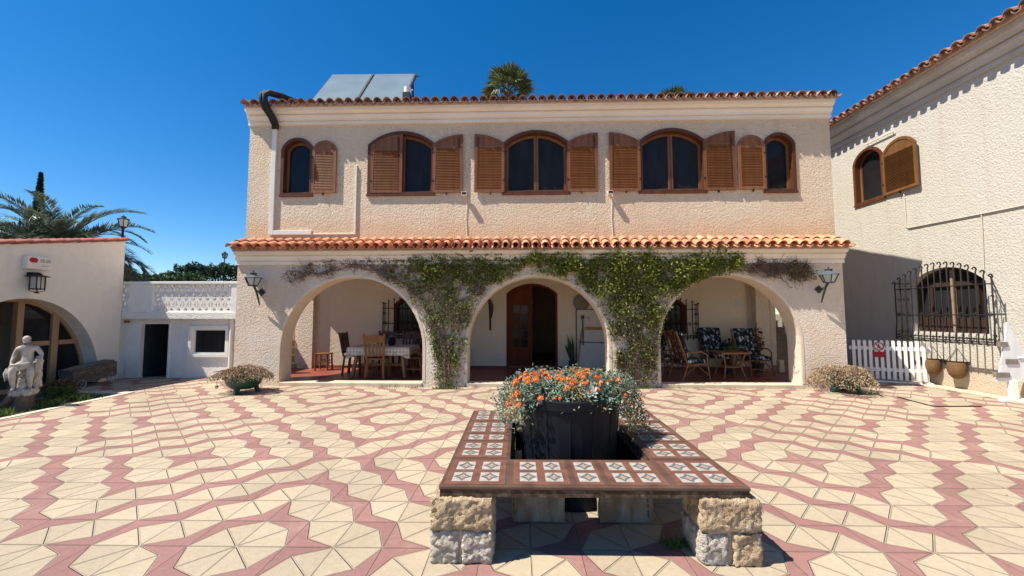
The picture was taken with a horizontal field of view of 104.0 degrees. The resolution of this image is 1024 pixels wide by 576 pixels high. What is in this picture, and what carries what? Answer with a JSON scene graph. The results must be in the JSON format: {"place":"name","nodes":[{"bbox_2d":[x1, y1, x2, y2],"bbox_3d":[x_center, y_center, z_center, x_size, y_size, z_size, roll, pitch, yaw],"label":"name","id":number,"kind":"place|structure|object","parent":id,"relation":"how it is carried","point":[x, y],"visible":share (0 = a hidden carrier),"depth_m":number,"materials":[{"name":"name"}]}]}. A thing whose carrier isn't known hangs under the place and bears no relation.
{"place":"outdoors","nodes":[
{"label":"outdoors","id":0,"kind":"place"},
{"bbox_2d":[0,391,110,417],"bbox_3d":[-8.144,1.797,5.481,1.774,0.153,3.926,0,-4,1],"label":"grass","id":1,"kind":"structure","parent":0,"point":[45,404],"depth_m":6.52,"materials":[{"name":"green plant"}]},
{"bbox_2d":[0,336,43,411],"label":"statue","id":2,"kind":"object","parent":1,"relation":"on","point":[28,367],"visible":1,"depth_m":6.33,"materials":[{"name":"stone"}]},
{"bbox_2d":[38,384,78,399],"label":"green shrub","id":3,"kind":"object","parent":1,"relation":"on","point":[61,391],"visible":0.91,"depth_m":7.00,"materials":[{"name":"green plant"}]},
{"bbox_2d":[39,377,80,395],"bbox_3d":[-8.143,1.819,7.235,0.510,0.396,0.519,1,-4,-12],"label":"brown shrub","id":4,"kind":"object","parent":1,"relation":"on","point":[58,382],"visible":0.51,"depth_m":7.20,"materials":[{"name":"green plant"}]},
{"bbox_2d":[57,359,116,387],"bbox_3d":[-8.852,1.800,8.383,0.456,0.442,0.761,-1,3,13],"label":"cart","id":5,"kind":"object","parent":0,"point":[94,370],"visible":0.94,"depth_m":8.27,"materials":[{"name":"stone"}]},
{"bbox_2d":[73,376,202,391],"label":"paving beside annex","id":6,"kind":"structure","parent":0,"point":[143,383],"depth_m":8.50,"materials":[{"name":"grey concrete"}]},
{"bbox_2d":[0,314,781,410],"bbox_3d":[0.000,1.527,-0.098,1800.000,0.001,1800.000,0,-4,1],"label":"ground","id":7,"kind":"structure","parent":0,"point":[778,318],"depth_m":10.07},
{"bbox_2d":[31,172,45,222],"bbox_3d":[-20.316,-1.234,16.997,1.919,7.632,1.900,0,-4,1],"label":"cypress","id":8,"kind":"object","parent":7,"relation":"on","point":[40,184],"visible":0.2,"depth_m":17.18,"materials":[{"name":"green plant"}]},
{"bbox_2d":[0,237,129,394],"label":"annex","id":9,"kind":"object","parent":7,"relation":"on","point":[69,316],"visible":0.92,"depth_m":8.38,"materials":[{"name":"beige paint"}]},
{"bbox_2d":[22,255,51,270],"bbox_3d":[-9.075,-0.473,7.649,0.114,0.250,0.400,0,-4,1],"label":"alarm box","id":10,"kind":"object","parent":9,"relation":"attached to","point":[37,263],"visible":1,"depth_m":7.59,"materials":[{"name":"white plastic"}]},
{"bbox_2d":[26,272,50,292],"bbox_3d":[-8.973,-0.100,7.564,0.340,0.395,0.340,0,-4,1],"label":"wall lantern","id":11,"kind":"object","parent":9,"relation":"attached to","point":[37,280],"visible":1,"depth_m":7.53,"materials":[{"name":"metal"}]},
{"bbox_2d":[0,391,134,419],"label":"kerb","id":12,"kind":"structure","parent":7,"relation":"on","point":[113,394],"depth_m":6.89,"materials":[{"name":"white concrete"}]},
{"bbox_2d":[0,189,160,285],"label":"date palm","id":13,"kind":"object","parent":7,"relation":"on","point":[53,227],"visible":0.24,"depth_m":13.96,"materials":[{"name":"green plant"}]},
{"bbox_2d":[117,215,129,237],"bbox_3d":[-10.494,0.101,10.681,0.297,4.162,0.258,1,-4,-16],"label":"street lamp","id":14,"kind":"object","parent":7,"relation":"on","point":[123,221],"visible":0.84,"depth_m":10.76,"materials":[{"name":"metal"}]},
{"bbox_2d":[126,269,211,309],"bbox_3d":[-18.274,0.933,20.258,4.962,3.868,1.603,0,-4,-8],"label":"hedge","id":15,"kind":"object","parent":7,"relation":"on","point":[173,276],"visible":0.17,"depth_m":20.07,"materials":[{"name":"green plant"}]},
{"bbox_2d":[172,260,237,309],"bbox_3d":[-16.446,0.749,22.752,4.813,4.584,1.802,0,-4,1],"label":"hedge","id":16,"kind":"object","parent":7,"relation":"on","point":[224,270],"visible":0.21,"depth_m":22.15,"materials":[{"name":"green plant"}]},
{"bbox_2d":[117,281,294,378],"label":"outhouse","id":17,"kind":"structure","parent":7,"relation":"on","point":[183,342],"depth_m":9.40,"materials":[{"name":"white paint"}]},
{"bbox_2d":[142,324,167,375],"bbox_3d":[-8.768,1.501,9.843,0.035,1.220,0.600,0,-4,1],"label":"door","id":18,"kind":"structure","parent":17,"relation":"in","point":[156,335],"depth_m":9.82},
{"bbox_2d":[187,326,229,356],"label":"window","id":19,"kind":"structure","parent":17,"relation":"in","point":[208,341],"depth_m":9.45,"materials":[{"name":"white paint"}]},
{"bbox_2d":[221,252,227,280],"bbox_3d":[-17.561,0.395,24.303,0.389,5.314,0.337,1,-4,-16],"label":"street lamp","id":20,"kind":"object","parent":7,"relation":"on","point":[224,255],"visible":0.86,"depth_m":24.38,"materials":[{"name":"metal"}]},
{"bbox_2d":[291,340,296,368],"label":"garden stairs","id":21,"kind":"structure","parent":7,"relation":"on","point":[293,365],"depth_m":10.89,"materials":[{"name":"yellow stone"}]},
{"bbox_2d":[480,61,536,99],"bbox_3d":[-0.182,-3.877,18.274,2.504,13.072,2.456,2,-4,-33],"label":"fan palm","id":22,"kind":"object","parent":7,"relation":"on","point":[512,74],"visible":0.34,"depth_m":18.15,"materials":[{"name":"green plant"}]},
{"bbox_2d":[659,84,695,95],"bbox_3d":[8.275,-3.766,20.150,2.214,13.089,2.205,2,-4,-26],"label":"fan palm","id":23,"kind":"object","parent":7,"relation":"on","point":[675,90],"visible":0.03,"depth_m":20.06,"materials":[{"name":"green plant"}]},
{"bbox_2d":[773,320,788,372],"bbox_3d":[7.244,1.327,11.587,1.300,1.870,2.720,0,-4,1],"label":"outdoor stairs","id":24,"kind":"structure","parent":7,"relation":"on","point":[782,344],"depth_m":11.03,"materials":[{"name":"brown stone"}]},
{"bbox_2d":[414,330,422,348],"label":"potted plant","id":25,"kind":"object","parent":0,"point":[421,346],"visible":0.35,"depth_m":10.34,"materials":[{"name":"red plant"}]},
{"bbox_2d":[0,0,1020,313],"label":"sky","id":26,"kind":"structure","parent":0,"point":[135,105],"materials":[{"name":"blue"}]},
{"bbox_2d":[0,375,1023,575],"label":"paving","id":27,"kind":"structure","parent":0,"point":[199,477],"depth_m":3.50,"materials":[{"name":"beige tile"}]},
{"bbox_2d":[222,374,265,394],"bbox_3d":[-5.119,1.854,7.639,0.694,0.326,0.694,0,-4,-5],"label":"planter bowl","id":28,"kind":"object","parent":27,"relation":"on","point":[242,385],"visible":0.78,"depth_m":7.42,"materials":[{"name":"green ceramic"}]},
{"bbox_2d":[206,364,273,388],"bbox_3d":[-5.118,1.682,7.679,1.085,0.453,0.877,0,-4,-5],"label":"dry plant","id":29,"kind":"object","parent":28,"relation":"in","point":[239,370],"visible":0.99,"depth_m":7.46,"materials":[{"name":"beige plant"}]},
{"bbox_2d":[373,384,650,389],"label":"weeds","id":30,"kind":"object","parent":27,"relation":"on","point":[446,387],"visible":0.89,"depth_m":7.99,"materials":[{"name":"green plant"}]},
{"bbox_2d":[515,450,521,458],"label":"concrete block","id":31,"kind":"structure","parent":27,"relation":"on","point":[518,454],"depth_m":3.42,"materials":[{"name":"grey concrete"}]},
{"bbox_2d":[512,497,564,521],"bbox_3d":[0.193,1.542,2.948,0.387,0.304,0.122,0,-4,1],"label":"concrete block","id":32,"kind":"object","parent":27,"relation":"on","point":[536,509],"depth_m":2.89,"materials":[{"name":"grey concrete"}]},
{"bbox_2d":[225,89,855,388],"bbox_3d":[0.572,-1.712,11.767,12.824,8.020,7.318,0,-4,2],"label":"villa","id":33,"kind":"object","parent":27,"relation":"on","point":[339,180],"visible":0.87,"depth_m":8.63,"materials":[{"name":"beige paint"}]},
{"bbox_2d":[244,270,265,304],"bbox_3d":[-5.304,-0.004,8.247,0.358,0.710,0.464,0,-4,2],"label":"wall lantern","id":34,"kind":"object","parent":33,"relation":"attached to","point":[253,278],"depth_m":8.17,"materials":[{"name":"white metal"}]},
{"bbox_2d":[279,138,336,196],"bbox_3d":[-4.480,-2.659,8.881,1.262,1.331,0.232,0,-4,2],"label":"window","id":35,"kind":"structure","parent":33,"relation":"in","point":[306,169],"depth_m":8.81,"materials":[{"name":"brown wood"}]},
{"bbox_2d":[314,352,332,370],"bbox_3d":[-4.831,1.885,10.271,0.355,0.431,0.355,0,-4,-3],"label":"stool","id":36,"kind":"object","parent":33,"relation":"on","point":[326,354],"visible":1,"depth_m":10.14,"materials":[{"name":"brown wood"}]},
{"bbox_2d":[338,331,364,374],"bbox_3d":[-3.804,1.556,9.588,0.549,1.002,0.490,0,-4,0],"label":"dining chair","id":37,"kind":"object","parent":33,"relation":"on","point":[343,336],"visible":0.69,"depth_m":9.46,"materials":[{"name":"brown wood"}]},
{"bbox_2d":[313,74,418,100],"bbox_3d":[-3.828,-5.213,10.676,2.680,1.767,1.420,0,-4,1],"label":"solar heater","id":38,"kind":"object","parent":33,"relation":"on","point":[363,86],"visible":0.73,"depth_m":10.74,"materials":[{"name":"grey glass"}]},
{"bbox_2d":[362,334,389,379],"bbox_3d":[-3.017,1.516,8.955,0.490,1.002,0.549,0,-4,-1],"label":"dining chair","id":39,"kind":"object","parent":33,"relation":"on","point":[379,339],"visible":1,"depth_m":8.76,"materials":[{"name":"brown wood"}]},
{"bbox_2d":[350,356,414,377],"bbox_3d":[-2.997,1.709,9.386,1.320,0.683,0.805,0,-4,2],"label":"dining table","id":40,"kind":"object","parent":33,"relation":"on","point":[375,364],"visible":0.47,"depth_m":9.06,"materials":[{"name":"brown wood"}]},
{"bbox_2d":[346,344,419,358],"bbox_3d":[-2.997,1.483,9.400,1.461,0.241,0.919,0,-4,2],"label":"tablecloth","id":41,"kind":"object","parent":40,"relation":"on","point":[406,351],"visible":0.86,"depth_m":8.97,"materials":[{"name":"fabric"}]},
{"bbox_2d":[388,336,394,345],"bbox_3d":[-2.855,1.248,9.482,0.150,0.230,0.146,0,-4,2],"label":"glass jar","id":42,"kind":"object","parent":41,"relation":"on","point":[391,340],"visible":1,"depth_m":9.43,"materials":[{"name":"blue glass"}]},
{"bbox_2d":[373,331,397,372],"bbox_3d":[-3.216,1.586,10.045,0.490,1.002,0.549,0,-4,4],"label":"dining chair","id":43,"kind":"object","parent":33,"relation":"on","point":[390,333],"visible":0.19,"depth_m":10.28,"materials":[{"name":"brown wood"}]},
{"bbox_2d":[382,297,421,339],"bbox_3d":[-2.483,0.752,10.574,1.785,1.214,0.441,0,-4,2],"label":"porch window","id":44,"kind":"structure","parent":33,"relation":"in","point":[405,320],"depth_m":10.71,"materials":[{"name":"black wood"}]},
{"bbox_2d":[280,245,531,386],"bbox_3d":[-2.232,0.571,8.196,5.379,2.946,0.343,0,-4,2],"label":"climbing vine","id":45,"kind":"object","parent":33,"relation":"attached to","point":[433,274],"visible":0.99,"depth_m":8.29,"materials":[{"name":"green plant"}]},
{"bbox_2d":[397,331,420,372],"bbox_3d":[-2.570,1.584,10.026,0.490,1.002,0.549,0,-4,-1],"label":"dining chair","id":46,"kind":"object","parent":33,"relation":"on","point":[406,335],"visible":0.45,"depth_m":10.25,"materials":[{"name":"brown wood"}]},
{"bbox_2d":[404,347,422,377],"bbox_3d":[-2.160,1.531,9.188,0.549,1.002,0.490,0,-4,8],"label":"dining chair","id":47,"kind":"object","parent":33,"relation":"on","point":[412,367],"visible":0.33,"depth_m":8.99,"materials":[{"name":"brown wood"}]},
{"bbox_2d":[366,131,462,195],"bbox_3d":[-2.120,-2.721,8.813,2.109,1.447,0.237,0,-4,2],"label":"window","id":48,"kind":"structure","parent":33,"relation":"in","point":[400,163],"depth_m":8.75,"materials":[{"name":"brown wood"}]},
{"bbox_2d":[488,299,492,330],"bbox_3d":[-0.564,0.700,10.562,0.147,0.852,0.090,0,-4,2],"label":"wall hanging","id":49,"kind":"object","parent":33,"relation":"attached to","point":[490,309],"depth_m":10.56,"materials":[{"name":"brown wood"}]},
{"bbox_2d":[506,284,557,368],"bbox_3d":[0.529,1.024,10.610,1.344,2.274,0.160,0,-4,2],"label":"front door","id":50,"kind":"structure","parent":33,"relation":"in","point":[519,299],"depth_m":10.60,"materials":[{"name":"red wood"}]},
{"bbox_2d":[474,130,598,194],"bbox_3d":[0.520,-2.719,8.736,2.667,1.432,0.237,0,-4,2],"label":"window","id":51,"kind":"structure","parent":33,"relation":"in","point":[531,162],"depth_m":8.69,"materials":[{"name":"brown wood"}]},
{"bbox_2d":[564,338,575,366],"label":"snake plant","id":52,"kind":"object","parent":33,"relation":"on","point":[570,351],"visible":0.89,"depth_m":10.24,"materials":[{"name":"green plant"}]},
{"bbox_2d":[577,330,581,368],"bbox_3d":[1.764,1.582,10.403,0.175,1.054,0.028,1,-4,-18],"label":"walking stick","id":53,"kind":"object","parent":33,"relation":"on","point":[579,348],"visible":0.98,"depth_m":10.39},
{"bbox_2d":[573,294,588,308],"bbox_3d":[1.826,0.373,10.535,0.440,0.440,0.028,0,-4,2],"label":"wall plate","id":54,"kind":"object","parent":33,"relation":"attached to","point":[580,301],"depth_m":10.53,"materials":[{"name":"brown metal"}]},
{"bbox_2d":[576,309,604,368],"bbox_3d":[2.161,1.331,10.460,0.970,1.560,0.040,0,-4,2],"label":"white board","id":55,"kind":"object","parent":33,"relation":"on","point":[591,355],"visible":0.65,"depth_m":10.45,"materials":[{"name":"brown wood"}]},
{"bbox_2d":[579,315,604,344],"bbox_3d":[2.115,1.103,10.428,0.720,0.770,0.041,0,-4,2],"label":"propped pole","id":56,"kind":"object","parent":55,"relation":"attached to","point":[582,317],"visible":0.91,"depth_m":10.42,"materials":[{"name":"black metal"}]},
{"bbox_2d":[585,327,602,329],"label":"wooden beam","id":57,"kind":"structure","parent":55,"relation":"attached to","point":[593,328],"depth_m":10.42,"materials":[{"name":"brown wood"}]},
{"bbox_2d":[519,243,817,387],"bbox_3d":[3.182,0.521,7.871,6.090,2.992,0.682,0,-4,2],"label":"climbing vine","id":58,"kind":"object","parent":33,"relation":"attached to","point":[578,265],"visible":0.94,"depth_m":8.13,"materials":[{"name":"green plant"}]},
{"bbox_2d":[660,336,684,376],"bbox_3d":[3.542,1.508,9.420,0.793,1.086,0.594,1,-4,-18],"label":"rattan armchair","id":59,"kind":"object","parent":33,"relation":"on","point":[665,358],"visible":0.37,"depth_m":9.16,"materials":[{"name":"wicker"}]},
{"bbox_2d":[609,128,736,193],"bbox_3d":[3.426,-2.729,8.650,2.672,1.432,0.240,0,-4,2],"label":"window","id":60,"kind":"structure","parent":33,"relation":"in","point":[667,160],"depth_m":8.60,"materials":[{"name":"brown wood"}]},
{"bbox_2d":[663,298,699,339],"bbox_3d":[3.884,0.765,10.387,1.765,1.164,0.441,0,-4,2],"label":"porch window","id":61,"kind":"structure","parent":33,"relation":"in","point":[676,317],"depth_m":10.47,"materials":[{"name":"black wood"}]},
{"bbox_2d":[663,330,710,380],"bbox_3d":[3.853,1.471,8.853,0.793,1.086,0.594,1,-4,-10],"label":"rattan armchair","id":62,"kind":"object","parent":33,"relation":"on","point":[681,352],"visible":1,"depth_m":8.68,"materials":[{"name":"wicker"}]},
{"bbox_2d":[698,328,733,373],"bbox_3d":[5.049,1.544,9.982,0.594,1.086,0.792,0,-4,6],"label":"rattan armchair","id":63,"kind":"object","parent":33,"relation":"on","point":[710,338],"visible":0.75,"depth_m":10.11,"materials":[{"name":"fabric"}]},
{"bbox_2d":[720,338,734,371],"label":"potted plant","id":64,"kind":"object","parent":33,"relation":"on","point":[730,344],"visible":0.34,"depth_m":9.93,"materials":[{"name":"green plant"}]},
{"bbox_2d":[709,350,748,379],"bbox_3d":[4.875,1.724,8.974,0.600,0.595,0.560,0,-4,-1],"label":"rattan table","id":65,"kind":"object","parent":33,"relation":"on","point":[733,352],"visible":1,"depth_m":8.86,"materials":[{"name":"wicker"}]},
{"bbox_2d":[722,344,740,350],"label":"table plant","id":66,"kind":"object","parent":65,"relation":"on","point":[733,347],"visible":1,"depth_m":8.98,"materials":[{"name":"green plant"}]},
{"bbox_2d":[735,299,742,306],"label":"wall panel","id":67,"kind":"structure","parent":33,"relation":"attached to","point":[738,302],"depth_m":10.42,"materials":[{"name":"beige paint"}]},
{"bbox_2d":[730,328,774,376],"bbox_3d":[5.713,1.517,9.563,0.594,1.086,0.792,0,-4,-4],"label":"rattan armchair","id":68,"kind":"object","parent":33,"relation":"on","point":[744,338],"visible":0.93,"depth_m":9.67,"materials":[{"name":"fabric"}]},
{"bbox_2d":[752,323,764,372],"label":"potted plant","id":69,"kind":"object","parent":33,"relation":"on","point":[759,344],"visible":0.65,"depth_m":9.80,"materials":[{"name":"green plant"}]},
{"bbox_2d":[737,132,798,192],"bbox_3d":[5.431,-2.665,8.590,1.233,1.316,0.235,0,-4,2],"label":"window","id":70,"kind":"structure","parent":33,"relation":"in","point":[769,164],"depth_m":8.53,"materials":[{"name":"brown wood"}]},
{"bbox_2d":[814,267,839,302],"bbox_3d":[6.231,-0.065,7.913,0.358,0.710,0.464,0,-4,2],"label":"wall lantern","id":71,"kind":"object","parent":33,"relation":"attached to","point":[827,276],"depth_m":7.83,"materials":[{"name":"white metal"}]},
{"bbox_2d":[519,391,621,511],"bbox_3d":[0.484,1.299,3.387,0.870,0.839,0.870,0,-4,1],"label":"plant pot","id":72,"kind":"object","parent":27,"relation":"on","point":[552,432],"visible":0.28,"depth_m":3.04,"materials":[{"name":"black wood"}]},
{"bbox_2d":[490,363,653,444],"bbox_3d":[0.504,1.020,3.433,1.409,0.731,0.954,0,-4,1],"label":"flowering plant","id":73,"kind":"object","parent":72,"relation":"in","point":[572,381],"visible":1,"depth_m":3.20,"materials":[{"name":"orange plant"}]},
{"bbox_2d":[429,410,763,566],"bbox_3d":[0.518,1.495,3.350,2.025,0.468,1.947,0,-4,1],"label":"tiled bench","id":74,"kind":"object","parent":27,"relation":"on","point":[721,514],"visible":0.96,"depth_m":2.47,"materials":[{"name":"brown tile"}]},
{"bbox_2d":[225,389,1007,495],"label":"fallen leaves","id":75,"kind":"object","parent":27,"relation":"on","point":[722,442],"visible":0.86,"depth_m":7.31,"materials":[{"name":"brown plant"}]},
{"bbox_2d":[597,498,653,522],"bbox_3d":[0.826,1.542,2.938,0.393,0.305,0.122,0,-4,1],"label":"concrete block","id":76,"kind":"object","parent":27,"relation":"on","point":[631,510],"depth_m":2.88,"materials":[{"name":"grey concrete"}]},
{"bbox_2d":[658,534,689,550],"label":"weed tuft","id":77,"kind":"object","parent":27,"relation":"on","point":[676,542],"visible":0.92,"depth_m":2.58,"materials":[{"name":"green plant"}]},
{"bbox_2d":[823,374,867,394],"bbox_3d":[6.383,1.855,7.658,0.694,0.326,0.694,2,-4,-28],"label":"planter bowl","id":78,"kind":"object","parent":27,"relation":"on","point":[857,389],"visible":0.59,"depth_m":7.46,"materials":[{"name":"green ceramic"}]},
{"bbox_2d":[805,364,880,393],"bbox_3d":[6.433,1.691,7.646,1.244,0.464,1.040,1,-4,-11],"label":"dry plant","id":79,"kind":"object","parent":78,"relation":"in","point":[841,371],"visible":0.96,"depth_m":7.50,"materials":[{"name":"beige plant"}]},
{"bbox_2d":[849,340,933,385],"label":"picket gate","id":80,"kind":"structure","parent":27,"relation":"on","point":[899,349],"depth_m":8.66,"materials":[{"name":"white paint"}]},
{"bbox_2d":[873,342,884,356],"bbox_3d":[8.064,1.353,8.796,0.196,0.333,0.009,-2,-4,28],"label":"warning sign","id":81,"kind":"object","parent":80,"relation":"attached to","point":[878,346],"visible":1,"depth_m":8.79,"materials":[{"name":"white paint"}]},
{"bbox_2d":[897,396,981,406],"bbox_3d":[7.175,1.929,6.803,0.769,0.017,0.756,0,-4,1],"label":"black cable","id":82,"kind":"object","parent":27,"relation":"on","point":[940,406],"visible":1,"depth_m":6.43,"materials":[{"name":"rubber"}]},
{"bbox_2d":[992,322,1023,401],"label":"wooden tree ornament","id":83,"kind":"object","parent":27,"relation":"on","point":[1010,372],"visible":1,"depth_m":6.84,"materials":[{"name":"white wood"}]},
{"bbox_2d":[661,326,667,347],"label":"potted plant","id":84,"kind":"object","parent":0,"point":[664,339],"visible":0.02,"depth_m":9.97,"materials":[{"name":"green plant"}]},
{"bbox_2d":[776,360,784,372],"bbox_3d":[6.601,1.922,9.833,0.120,0.300,0.120,0,-4,2],"label":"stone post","id":85,"kind":"object","parent":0,"point":[780,367],"visible":1,"depth_m":9.78,"materials":[{"name":"beige stone"}]},
{"bbox_2d":[782,0,1023,397],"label":"side house","id":86,"kind":"structure","parent":0,"point":[927,160],"depth_m":8.31,"materials":[{"name":"white paint"}]},
{"bbox_2d":[852,136,918,207],"bbox_3d":[9.048,-2.870,9.667,0.243,1.422,1.759,0,-4,3],"label":"window","id":87,"kind":"structure","parent":86,"relation":"in","point":[877,174],"depth_m":9.58,"materials":[{"name":"brown wood"}]},
{"bbox_2d":[920,346,943,374],"bbox_3d":[8.853,1.538,8.518,0.269,0.607,0.433,0,-4,1],"label":"wall basket","id":88,"kind":"object","parent":86,"relation":"attached to","point":[933,366],"depth_m":8.35,"materials":[{"name":"wicker"}]},
{"bbox_2d":[892,261,996,345],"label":"grilled window","id":89,"kind":"structure","parent":86,"relation":"in","point":[952,300],"depth_m":8.19,"materials":[{"name":"black metal"}]},
{"bbox_2d":[943,348,969,378],"bbox_3d":[8.845,1.508,8.039,0.269,0.607,0.433,0,-4,1],"label":"wall basket","id":90,"kind":"object","parent":86,"relation":"attached to","point":[957,369],"depth_m":7.88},
{"bbox_2d":[869,373,1023,402],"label":"path","id":91,"kind":"structure","parent":0,"point":[967,391],"depth_m":7.80,"materials":[{"name":"beige concrete"}]}
]}

